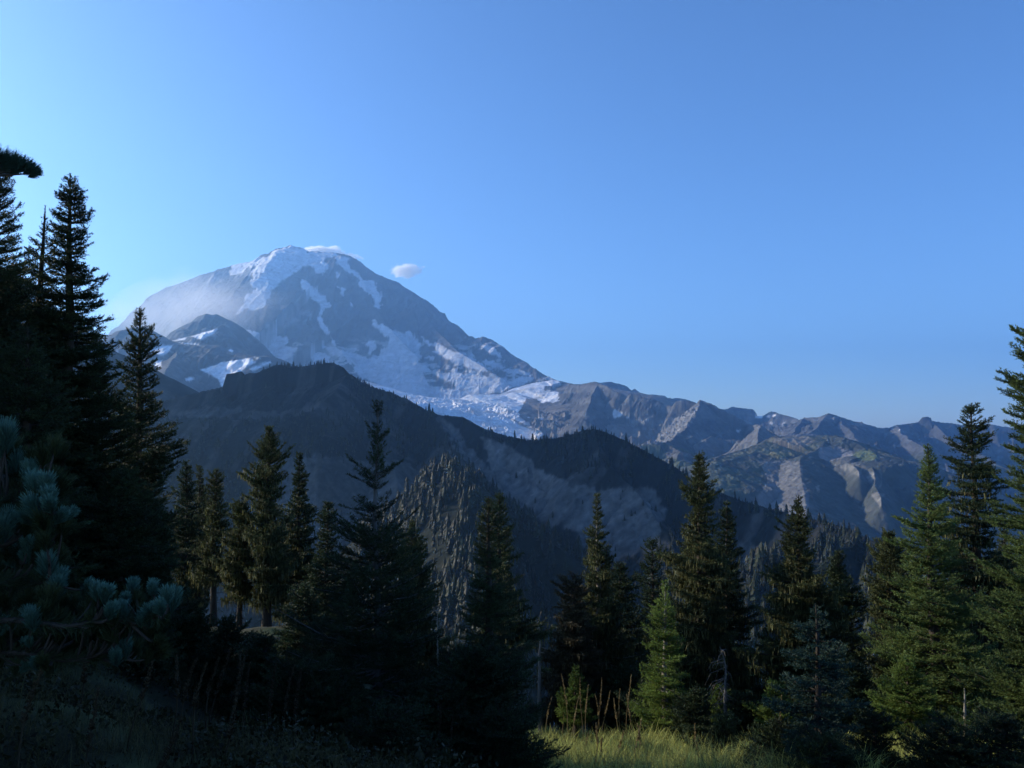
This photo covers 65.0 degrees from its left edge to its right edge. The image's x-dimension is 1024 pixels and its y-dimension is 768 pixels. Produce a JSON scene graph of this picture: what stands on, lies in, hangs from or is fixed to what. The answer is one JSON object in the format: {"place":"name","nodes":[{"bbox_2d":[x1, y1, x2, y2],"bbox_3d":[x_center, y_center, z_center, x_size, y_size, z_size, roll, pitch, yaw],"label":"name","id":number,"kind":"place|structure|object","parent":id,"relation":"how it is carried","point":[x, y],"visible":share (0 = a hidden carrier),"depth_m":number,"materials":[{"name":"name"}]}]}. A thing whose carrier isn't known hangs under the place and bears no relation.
{"place":"outdoors","nodes":[
{"label":"outdoors","id":0,"kind":"place"},
{"bbox_2d":[4,268,198,422],"bbox_3d":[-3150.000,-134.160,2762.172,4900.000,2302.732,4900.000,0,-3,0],"label":"side ridge","id":1,"kind":"structure","parent":0,"point":[170,388],"depth_m":2961.96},
{"bbox_2d":[104,314,291,391],"bbox_3d":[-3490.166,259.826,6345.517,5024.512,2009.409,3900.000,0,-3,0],"label":"snow patched hills","id":2,"kind":"structure","parent":0,"point":[204,352],"depth_m":6035.24,"materials":[{"name":"stone"}]},
{"bbox_2d":[102,245,554,398],"bbox_3d":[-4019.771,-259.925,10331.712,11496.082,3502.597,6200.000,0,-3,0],"label":"volcano","id":3,"kind":"structure","parent":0,"point":[351,315],"depth_m":9880.87},
{"bbox_2d":[0,625,1022,767],"bbox_3d":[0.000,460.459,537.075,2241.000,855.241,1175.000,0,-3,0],"label":"ground","id":4,"kind":"structure","parent":0,"point":[158,697],"depth_m":6.25,"materials":[{"name":"green plant"}]},
{"bbox_2d":[0,261,89,488],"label":"fir tree","id":5,"kind":"object","parent":4,"relation":"on","point":[67,464],"visible":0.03,"depth_m":11.75,"materials":[{"name":"green plant"}]},
{"bbox_2d":[0,324,104,648],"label":"fir tree","id":6,"kind":"object","parent":4,"relation":"on","point":[28,417],"visible":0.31,"depth_m":9.44,"materials":[{"name":"green plant"}]},
{"bbox_2d":[18,205,88,638],"bbox_3d":[-7.348,0.588,12.444,1.971,6.808,1.971,-2,-4,29],"label":"fir tree","id":7,"kind":"object","parent":4,"relation":"on","point":[41,267],"visible":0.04,"depth_m":12.49,"materials":[{"name":"green plant"}]},
{"bbox_2d":[0,161,127,639],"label":"fir tree","id":8,"kind":"object","parent":4,"relation":"on","point":[10,300],"visible":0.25,"depth_m":11.06,"materials":[{"name":"green plant"}]},
{"bbox_2d":[7,173,136,575],"bbox_3d":[-6.690,0.340,11.894,1.991,7.117,2.016,-2,-4,30],"label":"fir tree","id":9,"kind":"object","parent":4,"relation":"on","point":[87,378],"visible":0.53,"depth_m":11.98,"materials":[{"name":"green plant"}]},
{"bbox_2d":[0,144,182,678],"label":"pine tree","id":10,"kind":"object","parent":4,"relation":"on","point":[31,497],"visible":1,"depth_m":4.16,"materials":[{"name":"plant"}]},
{"bbox_2d":[52,441,152,613],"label":"fir tree","id":11,"kind":"object","parent":4,"relation":"on","point":[99,496],"visible":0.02,"depth_m":12.09,"materials":[{"name":"green plant"}]},
{"bbox_2d":[67,356,176,634],"bbox_3d":[-6.465,1.759,12.385,2.553,4.526,2.607,0,-3,0],"label":"fir tree","id":12,"kind":"object","parent":4,"relation":"on","point":[108,454],"visible":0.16,"depth_m":12.47,"materials":[{"name":"green plant"}]},
{"bbox_2d":[67,466,197,662],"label":"fir tree","id":13,"kind":"object","parent":4,"relation":"on","point":[122,546],"visible":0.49,"depth_m":11.22,"materials":[{"name":"green plant"}]},
{"bbox_2d":[100,307,193,584],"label":"fir tree","id":14,"kind":"object","parent":4,"relation":"on","point":[151,467],"visible":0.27,"depth_m":13.38,"materials":[{"name":"green plant"}]},
{"bbox_2d":[119,625,186,683],"bbox_3d":[-4.849,3.570,10.861,0.875,0.959,1.175,1,-3,-20],"label":"fir bush","id":15,"kind":"object","parent":4,"relation":"on","point":[160,667],"visible":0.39,"depth_m":10.69,"materials":[{"name":"green plant"}]},
{"bbox_2d":[142,497,190,626],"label":"fir tree","id":16,"kind":"object","parent":4,"relation":"on","point":[161,535],"visible":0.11,"depth_m":12.79,"materials":[{"name":"green plant"}]},
{"bbox_2d":[168,460,204,603],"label":"fir tree","id":17,"kind":"object","parent":4,"relation":"on","point":[188,528],"visible":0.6,"depth_m":28.65,"materials":[{"name":"green plant"}]},
{"bbox_2d":[164,596,218,664],"bbox_3d":[-4.921,3.833,12.507,1.231,1.146,1.154,0,-3,0],"label":"fir bush","id":18,"kind":"object","parent":4,"relation":"on","point":[193,627],"visible":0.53,"depth_m":12.31,"materials":[{"name":"green plant"}]},
{"bbox_2d":[178,464,219,610],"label":"fir tree","id":19,"kind":"object","parent":4,"relation":"on","point":[204,592],"visible":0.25,"depth_m":30.62,"materials":[{"name":"green plant"}]},
{"bbox_2d":[190,662,207,763],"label":"beargrass stalk","id":20,"kind":"object","parent":4,"relation":"on","point":[194,704],"visible":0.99,"depth_m":5.87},
{"bbox_2d":[185,467,236,626],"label":"fir tree","id":21,"kind":"object","parent":4,"relation":"on","point":[207,570],"visible":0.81,"depth_m":27.56,"materials":[{"name":"green plant"}]},
{"bbox_2d":[205,656,219,733],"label":"beargrass stalk","id":22,"kind":"object","parent":4,"relation":"on","point":[208,690],"visible":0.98,"depth_m":6.66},
{"bbox_2d":[178,611,257,697],"bbox_3d":[-4.232,3.959,11.815,1.434,1.256,1.098,2,-4,-25],"label":"fir bush","id":23,"kind":"object","parent":4,"relation":"on","point":[229,629],"visible":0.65,"depth_m":11.69,"materials":[{"name":"green plant"}]},
{"bbox_2d":[208,649,230,727],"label":"beargrass stalk","id":24,"kind":"object","parent":4,"relation":"on","point":[220,681],"visible":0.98,"depth_m":7.06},
{"bbox_2d":[223,692,238,763],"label":"beargrass stalk","id":25,"kind":"object","parent":4,"relation":"on","point":[230,731],"visible":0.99,"depth_m":5.47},
{"bbox_2d":[208,497,260,626],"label":"fir tree","id":26,"kind":"object","parent":4,"relation":"on","point":[232,564],"visible":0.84,"depth_m":24.98,"materials":[{"name":"green plant"}]},
{"bbox_2d":[225,649,247,732],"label":"beargrass stalk","id":27,"kind":"object","parent":4,"relation":"on","point":[243,660],"visible":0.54,"depth_m":7.07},
{"bbox_2d":[233,650,241,712],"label":"beargrass stalk","id":28,"kind":"object","parent":4,"relation":"on","point":[239,677],"visible":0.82,"depth_m":6.87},
{"bbox_2d":[0,630,498,767],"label":"undergrowth","id":29,"kind":"object","parent":4,"relation":"on","point":[245,761],"visible":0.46,"depth_m":5.98,"materials":[{"name":"green plant"}]},
{"bbox_2d":[215,628,307,736],"bbox_3d":[-3.437,4.320,11.247,1.738,1.744,1.560,-3,-4,39],"label":"fir bush","id":30,"kind":"object","parent":4,"relation":"on","point":[263,641],"visible":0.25,"depth_m":11.16,"materials":[{"name":"green plant"}]},
{"bbox_2d":[235,425,301,626],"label":"fir tree","id":31,"kind":"object","parent":4,"relation":"on","point":[270,571],"visible":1,"depth_m":24.56,"materials":[{"name":"green plant"}]},
{"bbox_2d":[263,451,322,625],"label":"fir tree","id":32,"kind":"object","parent":4,"relation":"on","point":[300,508],"visible":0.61,"depth_m":26.11,"materials":[{"name":"green plant"}]},
{"bbox_2d":[268,581,350,675],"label":"fir tree","id":33,"kind":"object","parent":4,"relation":"on","point":[303,600],"visible":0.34,"depth_m":16.60,"materials":[{"name":"green plant"}]},
{"bbox_2d":[281,500,353,637],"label":"fir tree","id":34,"kind":"object","parent":4,"relation":"on","point":[319,577],"visible":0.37,"depth_m":22.62,"materials":[{"name":"green plant"}]},
{"bbox_2d":[262,399,479,754],"bbox_3d":[-1.698,2.616,10.308,2.868,4.883,2.731,0,-3,0],"label":"fir tree","id":35,"kind":"object","parent":4,"relation":"on","point":[376,640],"visible":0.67,"depth_m":10.20,"materials":[{"name":"green plant"}]},
{"bbox_2d":[380,518,457,707],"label":"fir tree","id":36,"kind":"object","parent":4,"relation":"on","point":[430,648],"visible":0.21,"depth_m":24.54,"materials":[{"name":"green plant"}]},
{"bbox_2d":[431,608,442,668],"bbox_3d":[-2.015,7.808,21.599,0.495,3.560,0.446,0,-3,0],"label":"dead snag","id":37,"kind":"object","parent":4,"relation":"on","point":[437,620],"visible":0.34,"depth_m":21.68,"materials":[{"name":"wood"}]},
{"bbox_2d":[419,634,556,767],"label":"fir bush","id":38,"kind":"object","parent":4,"relation":"on","point":[462,668],"visible":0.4,"depth_m":10.10,"materials":[{"name":"green plant"}]},
{"bbox_2d":[433,496,544,749],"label":"fir tree","id":39,"kind":"object","parent":4,"relation":"on","point":[486,604],"visible":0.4,"depth_m":10.84,"materials":[{"name":"green plant"}]},
{"bbox_2d":[435,695,570,767],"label":"fir bush","id":40,"kind":"object","parent":4,"relation":"on","point":[511,731],"visible":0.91,"depth_m":9.26,"materials":[{"name":"green plant"}]},
{"bbox_2d":[468,492,555,691],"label":"fir tree","id":41,"kind":"object","parent":4,"relation":"on","point":[525,628],"visible":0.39,"depth_m":14.75,"materials":[{"name":"green plant"}]},
{"bbox_2d":[536,611,545,735],"bbox_3d":[0.750,7.802,21.633,0.360,3.355,0.330,2,-4,-33],"label":"dead snag","id":42,"kind":"object","parent":4,"relation":"on","point":[539,685],"visible":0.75,"depth_m":21.57,"materials":[{"name":"wood"}]},
{"bbox_2d":[561,674,567,731],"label":"beargrass stalk","id":43,"kind":"object","parent":4,"relation":"on","point":[566,701],"visible":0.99,"depth_m":18.60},
{"bbox_2d":[524,571,614,736],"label":"fir tree","id":44,"kind":"object","parent":4,"relation":"on","point":[572,618],"visible":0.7,"depth_m":21.83,"materials":[{"name":"green plant"}]},
{"bbox_2d":[570,696,578,739],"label":"beargrass stalk","id":45,"kind":"object","parent":4,"relation":"on","point":[574,719],"visible":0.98,"depth_m":16.63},
{"bbox_2d":[554,664,597,740],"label":"young fir","id":46,"kind":"object","parent":4,"relation":"on","point":[572,699],"visible":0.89,"depth_m":19.02,"materials":[{"name":"green plant"}]},
{"bbox_2d":[579,679,583,739],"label":"beargrass stalk","id":47,"kind":"object","parent":4,"relation":"on","point":[580,705],"visible":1,"depth_m":18.12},
{"bbox_2d":[585,687,588,734],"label":"beargrass stalk","id":48,"kind":"object","parent":4,"relation":"on","point":[585,710],"visible":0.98,"depth_m":17.61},
{"bbox_2d":[536,492,656,735],"bbox_3d":[3.011,6.758,23.846,3.398,7.157,3.535,-3,-4,41],"label":"fir tree","id":49,"kind":"object","parent":4,"relation":"on","point":[612,641],"visible":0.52,"depth_m":23.46,"materials":[{"name":"green plant"}]},
{"bbox_2d":[595,723,598,761],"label":"beargrass stalk","id":50,"kind":"object","parent":4,"relation":"on","point":[597,739],"visible":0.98,"depth_m":11.72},
{"bbox_2d":[595,695,600,735],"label":"beargrass stalk","id":51,"kind":"object","parent":4,"relation":"on","point":[598,714],"visible":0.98,"depth_m":18.59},
{"bbox_2d":[597,680,601,735],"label":"beargrass stalk","id":52,"kind":"object","parent":4,"relation":"on","point":[600,701],"visible":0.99,"depth_m":19.58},
{"bbox_2d":[601,692,609,732],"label":"beargrass stalk","id":53,"kind":"object","parent":4,"relation":"on","point":[606,710],"visible":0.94,"depth_m":19.58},
{"bbox_2d":[594,661,640,734],"bbox_3d":[2.948,8.493,21.539,1.711,2.056,2.000,0,-3,0],"label":"fir bush","id":54,"kind":"object","parent":4,"relation":"on","point":[622,673],"visible":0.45,"depth_m":21.43,"materials":[{"name":"green plant"}]},
{"bbox_2d":[618,689,620,733],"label":"beargrass stalk","id":55,"kind":"object","parent":4,"relation":"on","point":[618,709],"visible":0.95,"depth_m":18.60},
{"bbox_2d":[626,674,631,736],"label":"beargrass stalk","id":56,"kind":"object","parent":4,"relation":"on","point":[628,699],"visible":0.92,"depth_m":18.12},
{"bbox_2d":[626,694,632,730],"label":"beargrass stalk","id":57,"kind":"object","parent":4,"relation":"on","point":[629,714],"visible":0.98,"depth_m":17.13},
{"bbox_2d":[607,561,656,670],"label":"fir tree","id":58,"kind":"object","parent":4,"relation":"on","point":[620,570],"visible":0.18,"depth_m":26.50,"materials":[{"name":"green plant"}]},
{"bbox_2d":[634,718,641,755],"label":"beargrass stalk","id":59,"kind":"object","parent":4,"relation":"on","point":[638,734],"visible":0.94,"depth_m":12.21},
{"bbox_2d":[614,675,662,734],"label":"fir bush","id":60,"kind":"object","parent":4,"relation":"on","point":[634,697],"visible":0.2,"depth_m":19.55,"materials":[{"name":"green plant"}]},
{"bbox_2d":[632,536,672,669],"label":"fir tree","id":61,"kind":"object","parent":4,"relation":"on","point":[653,593],"visible":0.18,"depth_m":30.57,"materials":[{"name":"green plant"}]},
{"bbox_2d":[626,579,689,736],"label":"young fir","id":62,"kind":"object","parent":4,"relation":"on","point":[663,694],"visible":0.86,"depth_m":17.60,"materials":[{"name":"green plant"}]},
{"bbox_2d":[618,451,767,732],"bbox_3d":[4.962,5.688,21.543,4.219,7.850,3.693,-3,-4,42],"label":"fir tree","id":63,"kind":"object","parent":4,"relation":"on","point":[699,617],"visible":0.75,"depth_m":21.32,"materials":[{"name":"green plant"}]},
{"bbox_2d":[660,681,730,743],"bbox_3d":[3.713,6.997,16.658,1.536,1.632,1.899,3,-4,-43],"label":"fir bush","id":64,"kind":"object","parent":4,"relation":"on","point":[692,711],"visible":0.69,"depth_m":16.53,"materials":[{"name":"green plant"}]},
{"bbox_2d":[680,710,741,753],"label":"young fir","id":65,"kind":"object","parent":4,"relation":"on","point":[726,727],"visible":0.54,"depth_m":13.84,"materials":[{"name":"green plant"}]},
{"bbox_2d":[708,683,733,729],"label":"young fir","id":66,"kind":"object","parent":4,"relation":"on","point":[715,699],"visible":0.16,"depth_m":18.09,"materials":[{"name":"green plant"}]},
{"bbox_2d":[707,647,741,722],"bbox_3d":[4.504,6.712,17.195,0.762,2.162,0.744,3,-4,-40],"label":"dead snag","id":67,"kind":"object","parent":4,"relation":"on","point":[724,707],"visible":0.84,"depth_m":17.17,"materials":[{"name":"grey wood"}]},
{"bbox_2d":[708,500,764,727],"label":"fir tree","id":68,"kind":"object","parent":4,"relation":"on","point":[739,615],"visible":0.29,"depth_m":23.08,"materials":[{"name":"green plant"}]},
{"bbox_2d":[712,689,794,743],"bbox_3d":[5.024,7.190,17.097,2.034,1.399,1.506,0,-3,0],"label":"fir bush","id":69,"kind":"object","parent":4,"relation":"on","point":[739,713],"visible":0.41,"depth_m":17.01,"materials":[{"name":"green plant"}]},
{"bbox_2d":[738,735,776,766],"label":"young fir","id":70,"kind":"object","parent":4,"relation":"on","point":[754,744],"visible":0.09,"depth_m":11.93,"materials":[{"name":"green plant"}]},
{"bbox_2d":[515,718,1023,767],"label":"grass","id":71,"kind":"structure","parent":4,"relation":"on","point":[671,752],"depth_m":11.63,"materials":[{"name":"plant"}]},
{"bbox_2d":[736,711,802,767],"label":"young fir","id":72,"kind":"object","parent":4,"relation":"on","point":[773,730],"visible":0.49,"depth_m":11.23,"materials":[{"name":"green plant"}]},
{"bbox_2d":[742,676,800,741],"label":"young fir","id":73,"kind":"object","parent":4,"relation":"on","point":[763,712],"visible":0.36,"depth_m":16.61,"materials":[{"name":"green plant"}]},
{"bbox_2d":[731,494,867,715],"bbox_3d":[7.459,6.008,20.760,3.240,6.298,3.865,-2,-4,29],"label":"fir tree","id":74,"kind":"object","parent":4,"relation":"on","point":[803,596],"visible":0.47,"depth_m":20.36,"materials":[{"name":"green plant"}]},
{"bbox_2d":[783,683,833,736],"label":"fir bush","id":75,"kind":"object","parent":4,"relation":"on","point":[808,715],"visible":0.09,"depth_m":17.50,"materials":[{"name":"green plant"}]},
{"bbox_2d":[761,603,886,767],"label":"young fir","id":76,"kind":"object","parent":4,"relation":"on","point":[817,723],"visible":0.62,"depth_m":10.75,"materials":[{"name":"green plant"}]},
{"bbox_2d":[784,724,872,767],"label":"fir bush","id":77,"kind":"object","parent":4,"relation":"on","point":[832,744],"visible":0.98,"depth_m":9.94,"materials":[{"name":"green plant"}]},
{"bbox_2d":[823,549,876,679],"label":"fir tree","id":78,"kind":"object","parent":4,"relation":"on","point":[835,571],"visible":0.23,"depth_m":24.48,"materials":[{"name":"green plant"}]},
{"bbox_2d":[822,656,891,737],"bbox_3d":[7.134,6.629,16.565,2.052,1.944,2.026,0,-3,0],"label":"fir bush","id":79,"kind":"object","parent":4,"relation":"on","point":[858,684],"visible":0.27,"depth_m":16.49,"materials":[{"name":"green plant"}]},
{"bbox_2d":[843,705,909,767],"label":"young fir","id":80,"kind":"object","parent":4,"relation":"on","point":[872,728],"visible":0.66,"depth_m":10.66,"materials":[{"name":"green plant"}]},
{"bbox_2d":[853,527,925,693],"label":"fir tree","id":81,"kind":"object","parent":4,"relation":"on","point":[880,586],"visible":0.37,"depth_m":22.62,"materials":[{"name":"green plant"}]},
{"bbox_2d":[862,653,946,737],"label":"young fir","id":82,"kind":"object","parent":4,"relation":"on","point":[905,705],"visible":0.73,"depth_m":14.58,"materials":[{"name":"green plant"}]},
{"bbox_2d":[858,443,1012,733],"bbox_3d":[9.232,4.641,17.733,3.194,6.688,3.092,0,-3,0],"label":"fir tree","id":83,"kind":"object","parent":4,"relation":"on","point":[938,641],"visible":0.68,"depth_m":17.56,"materials":[{"name":"green plant"}]},
{"bbox_2d":[892,706,989,767],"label":"fir bush","id":84,"kind":"object","parent":4,"relation":"on","point":[941,737],"visible":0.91,"depth_m":10.30,"materials":[{"name":"green plant"}]},
{"bbox_2d":[946,688,984,738],"bbox_3d":[6.856,5.203,12.234,0.764,1.170,0.851,0,-3,0],"label":"dead snag","id":85,"kind":"object","parent":4,"relation":"on","point":[963,712],"visible":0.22,"depth_m":12.23,"materials":[{"name":"wood"}]},
{"bbox_2d":[908,402,1023,729],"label":"fir tree","id":86,"kind":"object","parent":4,"relation":"on","point":[974,471],"visible":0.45,"depth_m":20.08,"materials":[{"name":"green plant"}]},
{"bbox_2d":[942,703,1023,767],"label":"young fir","id":87,"kind":"object","parent":4,"relation":"on","point":[1004,733],"visible":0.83,"depth_m":10.17,"materials":[{"name":"green plant"}]},
{"bbox_2d":[954,324,1023,722],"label":"fir tree","id":88,"kind":"object","parent":4,"relation":"on","point":[1012,634],"visible":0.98,"depth_m":13.16,"materials":[{"name":"green plant"}]},
{"bbox_2d":[970,523,1023,730],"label":"fir tree","id":89,"kind":"object","parent":4,"relation":"on","point":[1003,541],"visible":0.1,"depth_m":21.57,"materials":[{"name":"green plant"}]},
{"bbox_2d":[0,0,1023,427],"label":"sky","id":90,"kind":"structure","parent":0,"point":[798,209],"materials":[{"name":"blue"}]},
{"bbox_2d":[361,380,674,445],"bbox_3d":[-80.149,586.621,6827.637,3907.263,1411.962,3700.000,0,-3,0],"label":"glacier","id":91,"kind":"object","parent":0,"point":[537,410],"visible":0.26,"depth_m":7112.25,"materials":[{"name":"snow"}]},
{"bbox_2d":[73,363,989,627],"bbox_3d":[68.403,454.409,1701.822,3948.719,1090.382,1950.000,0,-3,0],"label":"ridge","id":92,"kind":"structure","parent":0,"point":[560,491],"depth_m":1850.45,"materials":[{"name":"stone"}]},
{"bbox_2d":[112,358,1022,628],"bbox_3d":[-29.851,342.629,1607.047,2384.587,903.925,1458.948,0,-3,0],"label":"ridge forest","id":93,"kind":"object","parent":92,"relation":"on","point":[398,438],"visible":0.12,"depth_m":1881.12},
{"bbox_2d":[356,451,925,730],"bbox_3d":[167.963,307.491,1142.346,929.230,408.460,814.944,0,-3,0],"label":"spur forest","id":94,"kind":"object","parent":92,"relation":"on","point":[456,589],"visible":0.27,"depth_m":1159.38,"materials":[{"name":"plant"}]},
{"bbox_2d":[753,501,759,512],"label":"conifer","id":95,"kind":"object","parent":92,"relation":"on","point":[756,510],"visible":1,"depth_m":1549.40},
{"bbox_2d":[766,503,772,516],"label":"conifer","id":96,"kind":"object","parent":92,"relation":"on","point":[769,513],"visible":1,"depth_m":1524.22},
{"bbox_2d":[775,504,779,515],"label":"conifer","id":97,"kind":"object","parent":92,"relation":"on","point":[777,511],"visible":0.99,"depth_m":1507.54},
{"bbox_2d":[783,504,788,515],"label":"conifer","id":98,"kind":"object","parent":92,"relation":"on","point":[786,511],"visible":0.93,"depth_m":1485.65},
{"bbox_2d":[822,512,827,523],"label":"conifer","id":99,"kind":"object","parent":92,"relation":"on","point":[824,520],"visible":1,"depth_m":1427.61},
{"bbox_2d":[274,465,1018,730],"bbox_3d":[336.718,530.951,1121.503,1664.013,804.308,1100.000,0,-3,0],"label":"wooded spur","id":100,"kind":"structure","parent":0,"point":[573,563],"depth_m":1238.76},
{"bbox_2d":[420,510,425,524],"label":"conifer","id":101,"kind":"object","parent":100,"relation":"on","point":[423,521],"visible":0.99,"depth_m":1332.94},
{"bbox_2d":[433,566,437,581],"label":"conifer","id":102,"kind":"object","parent":100,"relation":"on","point":[435,572],"visible":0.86,"depth_m":1130.26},
{"bbox_2d":[441,486,447,503],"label":"conifer","id":103,"kind":"object","parent":100,"relation":"on","point":[444,494],"visible":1,"depth_m":1347.28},
{"bbox_2d":[448,480,452,492],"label":"conifer","id":104,"kind":"object","parent":100,"relation":"on","point":[450,487],"visible":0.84,"depth_m":1378.82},
{"bbox_2d":[453,455,460,470],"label":"conifer","id":105,"kind":"object","parent":100,"relation":"on","point":[455,465],"visible":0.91,"depth_m":1464.29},
{"bbox_2d":[459,498,464,516],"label":"conifer","id":106,"kind":"object","parent":100,"relation":"on","point":[461,505],"visible":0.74,"depth_m":1282.38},
{"bbox_2d":[556,382,779,468],"bbox_3d":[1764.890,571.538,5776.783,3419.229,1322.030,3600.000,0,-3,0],"label":"rocky peaks","id":107,"kind":"object","parent":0,"point":[687,430],"visible":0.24,"depth_m":6102.62,"materials":[{"name":"stone"}]},
{"bbox_2d":[575,382,1023,497],"bbox_3d":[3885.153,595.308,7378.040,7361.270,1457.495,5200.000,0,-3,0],"label":"ridges","id":108,"kind":"object","parent":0,"point":[905,441],"visible":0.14,"depth_m":6869.98,"materials":[{"name":"stone"}]},
{"bbox_2d":[680,435,1023,601],"bbox_3d":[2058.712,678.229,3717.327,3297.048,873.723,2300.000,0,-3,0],"label":"meadow bench","id":109,"kind":"object","parent":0,"point":[865,488],"visible":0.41,"depth_m":3742.59,"materials":[{"name":"stone"}]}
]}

